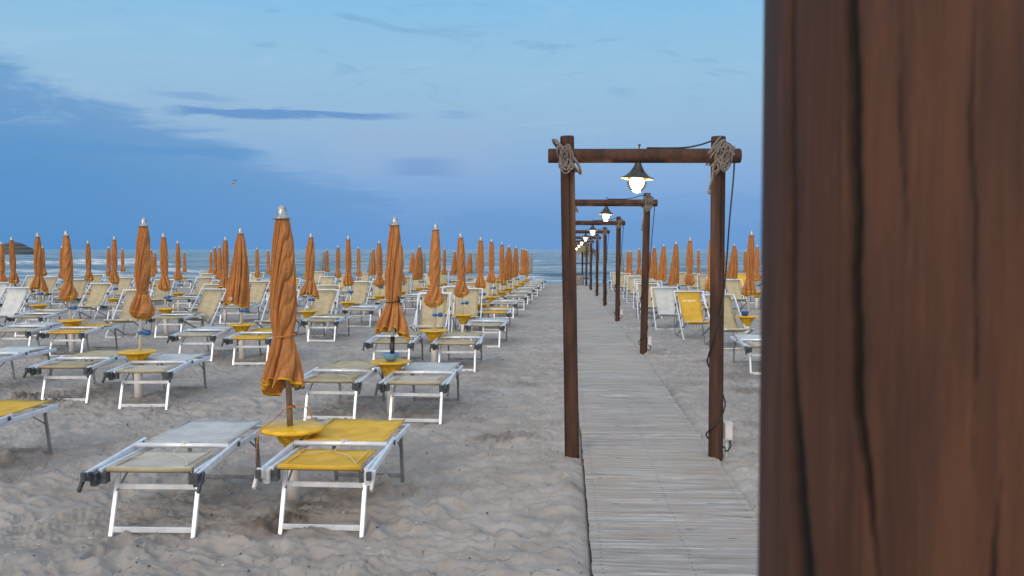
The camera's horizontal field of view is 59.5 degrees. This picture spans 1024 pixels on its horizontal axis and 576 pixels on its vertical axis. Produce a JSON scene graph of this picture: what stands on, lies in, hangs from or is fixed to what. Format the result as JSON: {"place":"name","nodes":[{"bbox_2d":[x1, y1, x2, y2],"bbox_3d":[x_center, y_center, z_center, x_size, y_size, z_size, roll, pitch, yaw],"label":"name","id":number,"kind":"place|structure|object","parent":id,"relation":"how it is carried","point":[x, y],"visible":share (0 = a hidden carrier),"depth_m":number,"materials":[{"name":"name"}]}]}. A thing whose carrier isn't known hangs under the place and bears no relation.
{"place":"outdoors","nodes":[
{"label":"outdoors","id":0,"kind":"place"},
{"bbox_2d":[0,283,760,575],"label":"sand","id":1,"kind":"structure","parent":0,"point":[535,526],"depth_m":7.21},
{"bbox_2d":[0,241,7,281],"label":"parasol","id":2,"kind":"object","parent":1,"relation":"on","point":[3,278],"visible":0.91,"depth_m":27.91,"materials":[{"name":"orange fabric"}]},
{"bbox_2d":[0,287,31,326],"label":"deckchair","id":3,"kind":"object","parent":1,"relation":"on","point":[13,301],"visible":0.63,"depth_m":19.69,"materials":[{"name":"fabric"}]},
{"bbox_2d":[3,242,33,285],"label":"thatched parasol","id":4,"kind":"object","parent":1,"relation":"on","point":[20,248],"visible":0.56,"depth_m":49.41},
{"bbox_2d":[0,346,56,379],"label":"sun lounger","id":5,"kind":"object","parent":1,"relation":"on","point":[16,352],"visible":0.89,"depth_m":11.32,"materials":[{"name":"metal"}]},
{"bbox_2d":[0,400,57,454],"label":"sun lounger","id":6,"kind":"object","parent":1,"relation":"on","point":[8,408],"visible":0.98,"depth_m":7.29,"materials":[{"name":"fabric"}]},
{"bbox_2d":[0,322,67,346],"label":"sun lounger","id":7,"kind":"object","parent":1,"relation":"on","point":[43,326],"visible":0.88,"depth_m":14.69,"materials":[{"name":"metal"}]},
{"bbox_2d":[4,311,74,336],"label":"sun lounger","id":8,"kind":"object","parent":1,"relation":"on","point":[46,314],"visible":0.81,"depth_m":17.91,"materials":[{"name":"metal"}]},
{"bbox_2d":[29,304,49,327],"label":"parasol table","id":9,"kind":"object","parent":1,"relation":"on","point":[37,306],"visible":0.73,"depth_m":19.56,"materials":[{"name":"yellow plastic"}]},
{"bbox_2d":[30,232,48,304],"bbox_3d":[-10.359,-0.357,19.604,0.352,1.713,0.344,1,3,14],"label":"parasol","id":10,"kind":"object","parent":9,"relation":"on","point":[39,282],"visible":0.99,"depth_m":19.53,"materials":[{"name":"orange fabric"}]},
{"bbox_2d":[30,277,59,303],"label":"deckchair","id":11,"kind":"object","parent":1,"relation":"on","point":[50,282],"visible":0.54,"depth_m":31.36,"materials":[{"name":"fabric"}]},
{"bbox_2d":[14,307,84,331],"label":"sun lounger","id":12,"kind":"object","parent":1,"relation":"on","point":[58,309],"visible":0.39,"depth_m":19.27,"materials":[{"name":"metal"}]},
{"bbox_2d":[57,319,84,351],"bbox_3d":[-7.245,0.826,14.749,0.418,0.603,0.418,0,3,-10],"label":"parasol table","id":13,"kind":"object","parent":1,"relation":"on","point":[72,322],"visible":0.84,"depth_m":14.71,"materials":[{"name":"yellow plastic"}]},
{"bbox_2d":[59,230,77,319],"bbox_3d":[-7.283,-0.133,14.699,0.299,1.630,0.232,-2,3,-38],"label":"parasol","id":14,"kind":"object","parent":13,"relation":"on","point":[68,293],"visible":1,"depth_m":14.64,"materials":[{"name":"orange fabric"}]},
{"bbox_2d":[57,279,87,308],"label":"deckchair","id":15,"kind":"object","parent":1,"relation":"on","point":[79,285],"visible":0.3,"depth_m":27.68,"materials":[{"name":"fabric"}]},
{"bbox_2d":[23,350,133,402],"bbox_3d":[-4.934,1.026,10.429,0.706,0.495,1.490,0,2,0],"label":"sun lounger","id":16,"kind":"object","parent":1,"relation":"on","point":[65,362],"visible":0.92,"depth_m":10.05,"materials":[{"name":"fabric"}]},
{"bbox_2d":[36,323,120,355],"bbox_3d":[-6.963,0.854,14.526,0.706,0.495,1.490,0,2,1],"label":"sun lounger","id":17,"kind":"object","parent":1,"relation":"on","point":[89,328],"visible":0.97,"depth_m":14.33,"materials":[{"name":"fabric"}]},
{"bbox_2d":[84,240,93,291],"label":"parasol","id":18,"kind":"object","parent":1,"relation":"on","point":[89,277],"visible":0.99,"depth_m":26.93,"materials":[{"name":"orange fabric"}]},
{"bbox_2d":[71,283,111,318],"bbox_3d":[-10.800,0.358,22.984,0.656,0.949,0.998,0,2,9],"label":"deckchair","id":19,"kind":"object","parent":1,"relation":"on","point":[97,294],"visible":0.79,"depth_m":23.21,"materials":[{"name":"fabric"}]},
{"bbox_2d":[105,298,122,318],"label":"parasol table","id":20,"kind":"object","parent":1,"relation":"on","point":[112,300],"visible":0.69,"depth_m":22.79,"materials":[{"name":"yellow plastic"}]},
{"bbox_2d":[109,236,119,297],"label":"parasol","id":21,"kind":"object","parent":20,"relation":"on","point":[114,278],"visible":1,"depth_m":22.76,"materials":[{"name":"orange fabric"}]},
{"bbox_2d":[105,277,134,303],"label":"deckchair","id":22,"kind":"object","parent":1,"relation":"on","point":[124,282],"visible":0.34,"depth_m":30.79,"materials":[{"name":"fabric"}]},
{"bbox_2d":[104,289,153,337],"bbox_3d":[-7.675,0.524,17.934,0.656,0.949,0.997,0,2,0],"label":"deckchair","id":23,"kind":"object","parent":1,"relation":"on","point":[125,317],"visible":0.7,"depth_m":18.11,"materials":[{"name":"fabric"}]},
{"bbox_2d":[118,349,157,397],"bbox_3d":[-4.235,1.011,10.153,0.418,0.603,0.418,0,2,-2],"label":"parasol table","id":24,"kind":"object","parent":1,"relation":"on","point":[135,354],"visible":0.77,"depth_m":10.11,"materials":[{"name":"yellow plastic"}]},
{"bbox_2d":[129,217,154,350],"bbox_3d":[-4.161,0.035,10.093,0.264,1.656,0.297,3,4,3],"label":"parasol","id":25,"kind":"object","parent":24,"relation":"on","point":[141,308],"visible":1,"depth_m":10.02,"materials":[{"name":"orange fabric"}]},
{"bbox_2d":[102,353,209,409],"bbox_3d":[-3.927,1.041,10.079,0.706,0.495,1.490,0,2,0],"label":"sun lounger","id":26,"kind":"object","parent":1,"relation":"on","point":[133,366],"visible":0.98,"depth_m":9.75,"materials":[{"name":"fabric"}]},
{"bbox_2d":[150,279,174,308],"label":"deckchair","id":27,"kind":"object","parent":1,"relation":"on","point":[158,295],"visible":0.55,"depth_m":26.91,"materials":[{"name":"fabric"}]},
{"bbox_2d":[155,308,176,333],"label":"parasol table","id":28,"kind":"object","parent":1,"relation":"on","point":[165,311],"visible":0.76,"depth_m":18.21,"materials":[{"name":"yellow plastic"}]},
{"bbox_2d":[158,233,170,307],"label":"parasol","id":29,"kind":"object","parent":28,"relation":"on","point":[164,285],"visible":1,"depth_m":18.16,"materials":[{"name":"orange fabric"}]},
{"bbox_2d":[76,420,265,537],"bbox_3d":[-2.111,1.224,5.853,0.706,0.495,1.490,0,2,2],"label":"sun lounger","id":30,"kind":"object","parent":1,"relation":"on","point":[189,435],"visible":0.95,"depth_m":5.51,"materials":[{"name":"metal"}]},
{"bbox_2d":[145,312,205,337],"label":"sun lounger","id":31,"kind":"object","parent":1,"relation":"on","point":[183,315],"visible":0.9,"depth_m":17.67,"materials":[{"name":"metal"}]},
{"bbox_2d":[171,292,184,310],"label":"parasol table","id":32,"kind":"object","parent":1,"relation":"on","point":[176,294],"visible":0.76,"depth_m":26.50,"materials":[{"name":"yellow plastic"}]},
{"bbox_2d":[173,240,182,292],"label":"parasol","id":33,"kind":"object","parent":32,"relation":"on","point":[177,276],"visible":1,"depth_m":26.42,"materials":[{"name":"orange fabric"}]},
{"bbox_2d":[186,277,213,304],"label":"deckchair","id":34,"kind":"object","parent":1,"relation":"on","point":[202,281],"visible":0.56,"depth_m":30.80,"materials":[{"name":"fabric"}]},
{"bbox_2d":[167,326,238,360],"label":"sun lounger","id":35,"kind":"object","parent":1,"relation":"on","point":[196,332],"visible":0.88,"depth_m":13.61,"materials":[{"name":"metal"}]},
{"bbox_2d":[181,288,226,331],"bbox_3d":[-6.487,0.506,18.770,0.656,0.949,0.998,1,3,12],"label":"deckchair","id":36,"kind":"object","parent":1,"relation":"on","point":[209,301],"visible":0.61,"depth_m":19.01,"materials":[{"name":"fabric"}]},
{"bbox_2d":[219,299,226,321],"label":"parasol table","id":37,"kind":"object","parent":1,"relation":"on","point":[224,317],"visible":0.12,"depth_m":21.91,"materials":[{"name":"yellow plastic"}]},
{"bbox_2d":[218,236,228,291],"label":"parasol","id":38,"kind":"object","parent":37,"relation":"on","point":[225,266],"visible":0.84,"depth_m":21.84,"materials":[{"name":"orange fabric"}]},
{"bbox_2d":[215,303,261,323],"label":"sun lounger","id":39,"kind":"object","parent":1,"relation":"on","point":[230,306],"visible":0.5,"depth_m":21.17,"materials":[{"name":"metal"}]},
{"bbox_2d":[227,323,254,358],"bbox_3d":[-4.179,0.857,13.850,0.418,0.603,0.418,-2,3,-33],"label":"parasol table","id":40,"kind":"object","parent":1,"relation":"on","point":[239,327],"visible":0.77,"depth_m":13.80,"materials":[{"name":"yellow plastic"}]},
{"bbox_2d":[223,228,249,323],"bbox_3d":[-4.251,-0.111,13.836,0.361,1.640,0.394,2,3,35],"label":"parasol","id":41,"kind":"object","parent":40,"relation":"on","point":[237,292],"visible":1,"depth_m":13.74,"materials":[{"name":"orange fabric"}]},
{"bbox_2d":[238,281,269,314],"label":"deckchair","id":42,"kind":"object","parent":1,"relation":"on","point":[257,289],"visible":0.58,"depth_m":25.45,"materials":[{"name":"fabric"}]},
{"bbox_2d":[221,328,294,364],"bbox_3d":[-3.787,0.895,13.576,0.706,0.486,1.490,0,2,2],"label":"sun lounger","id":43,"kind":"object","parent":1,"relation":"on","point":[247,335],"visible":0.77,"depth_m":13.09,"materials":[{"name":"metal"}]},
{"bbox_2d":[260,420,324,500],"bbox_3d":[-1.470,1.207,6.008,0.424,0.570,0.424,1,3,21],"label":"parasol table","id":44,"kind":"object","parent":1,"relation":"on","point":[283,433],"visible":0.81,"depth_m":5.94,"materials":[{"name":"yellow plastic"}]},
{"bbox_2d":[261,205,304,425],"bbox_3d":[-1.546,0.250,5.981,0.299,1.605,0.282,-2,2,4],"label":"parasol","id":45,"kind":"object","parent":44,"relation":"on","point":[283,369],"visible":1,"depth_m":5.92,"materials":[{"name":"orange fabric"}]},
{"bbox_2d":[297,310,318,336],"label":"parasol table","id":46,"kind":"object","parent":1,"relation":"on","point":[307,313],"visible":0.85,"depth_m":17.38,"materials":[{"name":"yellow plastic"}]},
{"bbox_2d":[300,233,318,310],"bbox_3d":[-3.932,-0.243,17.423,0.352,1.662,0.344,2,2,11],"label":"parasol","id":47,"kind":"object","parent":46,"relation":"on","point":[309,288],"visible":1,"depth_m":17.35,"materials":[{"name":"orange fabric"}]},
{"bbox_2d":[296,289,339,335],"bbox_3d":[-4.008,0.520,18.369,0.656,0.949,0.998,0,3,10],"label":"deckchair","id":48,"kind":"object","parent":1,"relation":"on","point":[322,304],"visible":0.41,"depth_m":18.63,"materials":[{"name":"fabric"}]},
{"bbox_2d":[300,314,351,341],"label":"sun lounger","id":49,"kind":"object","parent":1,"relation":"on","point":[311,319],"visible":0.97,"depth_m":16.83,"materials":[{"name":"metal"}]},
{"bbox_2d":[252,418,409,537],"bbox_3d":[-1.100,1.222,5.902,0.706,0.495,1.490,0,2,4],"label":"sun lounger","id":50,"kind":"object","parent":1,"relation":"on","point":[334,433],"visible":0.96,"depth_m":5.57,"materials":[{"name":"fabric"}]},
{"bbox_2d":[292,360,384,419],"bbox_3d":[-1.748,1.072,9.378,0.706,0.495,1.490,0,2,5],"label":"sun lounger","id":51,"kind":"object","parent":1,"relation":"on","point":[316,375],"visible":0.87,"depth_m":9.08,"materials":[{"name":"fabric"}]},
{"bbox_2d":[339,301,356,324],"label":"parasol table","id":52,"kind":"object","parent":1,"relation":"on","point":[346,304],"visible":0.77,"depth_m":20.98,"materials":[{"name":"yellow plastic"}]},
{"bbox_2d":[343,235,353,301],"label":"parasol","id":53,"kind":"object","parent":52,"relation":"on","point":[348,280],"visible":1,"depth_m":20.91,"materials":[{"name":"orange fabric"}]},
{"bbox_2d":[341,281,372,314],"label":"deckchair","id":54,"kind":"object","parent":1,"relation":"on","point":[359,290],"visible":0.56,"depth_m":24.93,"materials":[{"name":"fabric"}]},
{"bbox_2d":[342,304,383,326],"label":"sun lounger","id":55,"kind":"object","parent":1,"relation":"on","point":[364,307],"visible":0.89,"depth_m":20.47,"materials":[{"name":"metal"}]},
{"bbox_2d":[372,295,384,314],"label":"parasol table","id":56,"kind":"object","parent":1,"relation":"on","point":[378,297],"visible":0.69,"depth_m":24.57,"materials":[{"name":"yellow plastic"}]},
{"bbox_2d":[374,240,384,295],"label":"parasol","id":57,"kind":"object","parent":56,"relation":"on","point":[379,282],"visible":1,"depth_m":24.53,"materials":[{"name":"orange fabric"}]},
{"bbox_2d":[371,358,410,413],"bbox_3d":[-1.249,1.050,9.254,0.418,0.603,0.418,1,3,29],"label":"parasol table","id":58,"kind":"object","parent":1,"relation":"on","point":[387,368],"visible":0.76,"depth_m":9.19,"materials":[{"name":"yellow plastic"}]},
{"bbox_2d":[375,216,409,353],"bbox_3d":[-1.230,0.081,9.249,0.353,1.640,0.347,1,1,3],"label":"parasol","id":59,"kind":"object","parent":58,"relation":"on","point":[392,319],"visible":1,"depth_m":9.17,"materials":[{"name":"orange fabric"}]},
{"bbox_2d":[362,331,425,369],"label":"sun lounger","id":60,"kind":"object","parent":1,"relation":"on","point":[375,340],"visible":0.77,"depth_m":12.64,"materials":[{"name":"fabric"}]},
{"bbox_2d":[375,362,462,423],"bbox_3d":[-0.895,1.077,9.248,0.706,0.495,1.490,0,2,5],"label":"sun lounger","id":61,"kind":"object","parent":1,"relation":"on","point":[398,378],"visible":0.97,"depth_m":8.90,"materials":[{"name":"metal"}]},
{"bbox_2d":[414,293,450,341],"bbox_3d":[-1.451,0.587,16.369,0.656,0.949,0.998,0,2,-1],"label":"deckchair","id":62,"kind":"object","parent":1,"relation":"on","point":[427,316],"visible":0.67,"depth_m":16.56,"materials":[{"name":"fabric"}]},
{"bbox_2d":[419,328,448,361],"bbox_3d":[-1.111,0.897,12.801,0.418,0.603,0.418,0,2,4],"label":"parasol table","id":63,"kind":"object","parent":1,"relation":"on","point":[432,335],"visible":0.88,"depth_m":12.72,"materials":[{"name":"yellow plastic"}]},
{"bbox_2d":[424,223,443,329],"bbox_3d":[-1.109,-0.089,12.735,0.300,1.666,0.233,-1,3,-22],"label":"parasol","id":64,"kind":"object","parent":63,"relation":"on","point":[434,298],"visible":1,"depth_m":12.67,"materials":[{"name":"orange fabric"}]},
{"bbox_2d":[442,286,468,328],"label":"deckchair","id":65,"kind":"object","parent":1,"relation":"on","point":[449,288],"visible":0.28,"depth_m":20.34,"materials":[{"name":"fabric"}]},
{"bbox_2d":[429,332,484,371],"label":"sun lounger","id":66,"kind":"object","parent":1,"relation":"on","point":[452,338],"visible":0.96,"depth_m":12.55,"materials":[{"name":"metal"}]},
{"bbox_2d":[452,313,474,339],"bbox_3d":[-0.885,0.778,16.349,0.418,0.603,0.418,1,3,27],"label":"parasol table","id":67,"kind":"object","parent":1,"relation":"on","point":[463,319],"visible":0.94,"depth_m":16.28,"materials":[{"name":"yellow plastic"}]},
{"bbox_2d":[453,233,468,314],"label":"parasol","id":68,"kind":"object","parent":67,"relation":"on","point":[461,290],"visible":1,"depth_m":16.24,"materials":[{"name":"orange fabric"}]},
{"bbox_2d":[451,288,482,331],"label":"deckchair","id":69,"kind":"object","parent":1,"relation":"on","point":[471,297],"visible":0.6,"depth_m":19.41,"materials":[{"name":"fabric"}]},
{"bbox_2d":[477,303,489,322],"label":"parasol table","id":70,"kind":"object","parent":1,"relation":"on","point":[484,305],"visible":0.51,"depth_m":20.05,"materials":[{"name":"yellow plastic"}]},
{"bbox_2d":[475,237,485,303],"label":"parasol","id":71,"kind":"object","parent":70,"relation":"on","point":[480,282],"visible":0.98,"depth_m":20.07,"materials":[{"name":"orange fabric"}]},
{"bbox_2d":[463,318,509,347],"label":"sun lounger","id":72,"kind":"object","parent":1,"relation":"on","point":[468,325],"visible":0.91,"depth_m":15.75,"materials":[{"name":"metal"}]},
{"bbox_2d":[484,296,498,316],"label":"parasol table","id":73,"kind":"object","parent":1,"relation":"on","point":[491,299],"visible":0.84,"depth_m":23.96,"materials":[{"name":"yellow plastic"}]},
{"bbox_2d":[486,238,495,296],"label":"parasol","id":74,"kind":"object","parent":73,"relation":"on","point":[491,278],"visible":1,"depth_m":23.98,"materials":[{"name":"orange fabric"}]},
{"bbox_2d":[477,306,511,331],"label":"sun lounger","id":75,"kind":"object","parent":1,"relation":"on","point":[488,312],"visible":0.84,"depth_m":19.46,"materials":[{"name":"fabric"}]},
{"bbox_2d":[496,291,507,306],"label":"parasol table","id":76,"kind":"object","parent":1,"relation":"on","point":[501,294],"visible":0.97,"depth_m":27.58,"materials":[{"name":"yellow plastic"}]},
{"bbox_2d":[496,242,506,291],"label":"parasol","id":77,"kind":"object","parent":76,"relation":"on","point":[501,279],"visible":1,"depth_m":27.56,"materials":[{"name":"orange fabric"}]},
{"bbox_2d":[489,299,518,317],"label":"sun lounger","id":78,"kind":"object","parent":1,"relation":"on","point":[498,302],"visible":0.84,"depth_m":23.43,"materials":[{"name":"metal"}]},
{"bbox_2d":[503,288,514,298],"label":"parasol table","id":79,"kind":"object","parent":1,"relation":"on","point":[509,290],"visible":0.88,"depth_m":30.94,"materials":[{"name":"yellow plastic"}]},
{"bbox_2d":[504,245,511,287],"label":"parasol","id":80,"kind":"object","parent":79,"relation":"on","point":[508,267],"visible":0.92,"depth_m":30.90,"materials":[{"name":"orange fabric"}]},
{"bbox_2d":[576,234,600,295],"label":"lamp arch","id":81,"kind":"structure","parent":1,"relation":"on","point":[597,237],"depth_m":37.38,"materials":[{"name":"brown wood"}]},
{"bbox_2d":[576,227,609,305],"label":"lamp arch","id":82,"kind":"structure","parent":1,"relation":"on","point":[605,231],"depth_m":29.30,"materials":[{"name":"brown wood"}]},
{"bbox_2d":[576,216,624,321],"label":"lamp arch","id":83,"kind":"structure","parent":1,"relation":"on","point":[619,222],"depth_m":22.12,"materials":[{"name":"brown wood"}]},
{"bbox_2d":[575,193,657,354],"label":"lamp arch","id":84,"kind":"structure","parent":1,"relation":"on","point":[647,202],"depth_m":14.38,"materials":[{"name":"brown wood"}]},
{"bbox_2d":[548,135,741,461],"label":"lamp arch","id":85,"kind":"structure","parent":1,"relation":"on","point":[721,155],"depth_m":7.15,"materials":[{"name":"brown wood"}]},
{"bbox_2d":[620,144,653,192],"bbox_3d":[0.993,-0.944,7.070,0.268,0.384,0.268,4,3,3],"label":"pendant lamp","id":86,"kind":"object","parent":85,"relation":"hanging from","point":[637,177],"visible":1,"depth_m":7.02,"materials":[{"name":"glass"}]},
{"bbox_2d":[635,283,661,319],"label":"deckchair","id":87,"kind":"object","parent":1,"relation":"on","point":[649,299],"visible":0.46,"depth_m":23.42,"materials":[{"name":"fabric"}]},
{"bbox_2d":[656,244,666,286],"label":"parasol","id":88,"kind":"object","parent":1,"relation":"on","point":[662,272],"visible":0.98,"depth_m":28.25,"materials":[{"name":"orange fabric"}]},
{"bbox_2d":[650,287,683,329],"bbox_3d":[3.491,0.467,20.168,0.656,0.949,0.998,0,2,1],"label":"deckchair","id":89,"kind":"object","parent":1,"relation":"on","point":[665,300],"visible":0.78,"depth_m":20.40,"materials":[{"name":"fabric"}]},
{"bbox_2d":[577,284,757,575],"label":"boardwalk","id":90,"kind":"structure","parent":1,"relation":"on","point":[664,496],"depth_m":6.52,"materials":[{"name":"grey wood"}]},
{"bbox_2d":[667,241,679,295],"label":"parasol","id":91,"kind":"object","parent":1,"relation":"on","point":[673,278],"visible":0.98,"depth_m":24.73,"materials":[{"name":"orange fabric"}]},
{"bbox_2d":[684,237,695,290],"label":"parasol","id":92,"kind":"object","parent":1,"relation":"on","point":[689,279],"visible":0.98,"depth_m":21.46,"materials":[{"name":"orange fabric"}]},
{"bbox_2d":[673,291,709,339],"bbox_3d":[3.595,0.548,17.669,0.656,0.949,0.998,0,2,-3],"label":"deckchair","id":93,"kind":"object","parent":1,"relation":"on","point":[691,307],"visible":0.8,"depth_m":17.91,"materials":[{"name":"fabric"}]},
{"bbox_2d":[701,294,753,348],"bbox_3d":[3.827,0.606,15.871,0.656,0.949,0.998,0,3,-9],"label":"deckchair","id":94,"kind":"object","parent":1,"relation":"on","point":[730,324],"visible":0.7,"depth_m":16.10,"materials":[{"name":"fabric"}]},
{"bbox_2d":[726,243,737,278],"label":"parasol","id":95,"kind":"object","parent":1,"relation":"on","point":[732,271],"visible":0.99,"depth_m":31.88,"materials":[{"name":"orange fabric"}]},
{"bbox_2d":[725,279,749,309],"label":"deckchair","id":96,"kind":"object","parent":1,"relation":"on","point":[733,286],"visible":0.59,"depth_m":27.70,"materials":[{"name":"fabric"}]},
{"bbox_2d":[730,334,759,374],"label":"sun lounger","id":97,"kind":"object","parent":1,"relation":"on","point":[738,338],"visible":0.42,"depth_m":12.41,"materials":[{"name":"metal"}]},
{"bbox_2d":[735,315,758,344],"bbox_3d":[4.179,0.794,15.949,0.418,0.603,0.418,0,2,2],"label":"parasol table","id":98,"kind":"object","parent":1,"relation":"on","point":[747,320],"visible":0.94,"depth_m":15.87,"materials":[{"name":"yellow plastic"}]},
{"bbox_2d":[742,230,755,315],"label":"parasol","id":99,"kind":"object","parent":98,"relation":"on","point":[748,289],"visible":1,"depth_m":15.86,"materials":[{"name":"orange fabric"}]},
{"bbox_2d":[754,292,760,308],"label":"parasol table","id":100,"kind":"object","parent":1,"relation":"on","point":[756,295],"visible":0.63,"depth_m":27.50,"materials":[{"name":"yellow plastic"}]},
{"bbox_2d":[753,244,760,291],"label":"parasol","id":101,"kind":"object","parent":100,"relation":"on","point":[756,277],"visible":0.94,"depth_m":27.46,"materials":[{"name":"orange fabric"}]},
{"bbox_2d":[758,0,1023,575],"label":"timber post","id":102,"kind":"object","parent":1,"relation":"on","point":[891,424],"visible":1,"depth_m":0.25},
{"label":"parasol table","id":103,"kind":"object","parent":1,"relation":"on","visible":0},
{"bbox_2d":[9,236,19,286],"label":"parasol","id":104,"kind":"object","parent":103,"relation":"on","point":[13,278],"visible":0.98,"depth_m":23.70,"materials":[{"name":"orange fabric"}]},
{"bbox_2d":[0,0,763,248],"label":"sky","id":105,"kind":"structure","parent":0,"point":[351,117],"materials":[{"name":"blue"}]},
{"bbox_2d":[5,249,760,284],"bbox_3d":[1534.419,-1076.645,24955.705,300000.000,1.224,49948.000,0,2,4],"label":"sea","id":106,"kind":"structure","parent":0,"point":[547,265],"depth_m":124.58,"materials":[{"name":"liquid"}]},
{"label":"parasol table","id":107,"kind":"object","parent":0,"visible":0},
{"bbox_2d":[411,245,422,287],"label":"parasol","id":108,"kind":"object","parent":107,"relation":"on","point":[417,273],"visible":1,"depth_m":31.20,"materials":[{"name":"orange fabric"}]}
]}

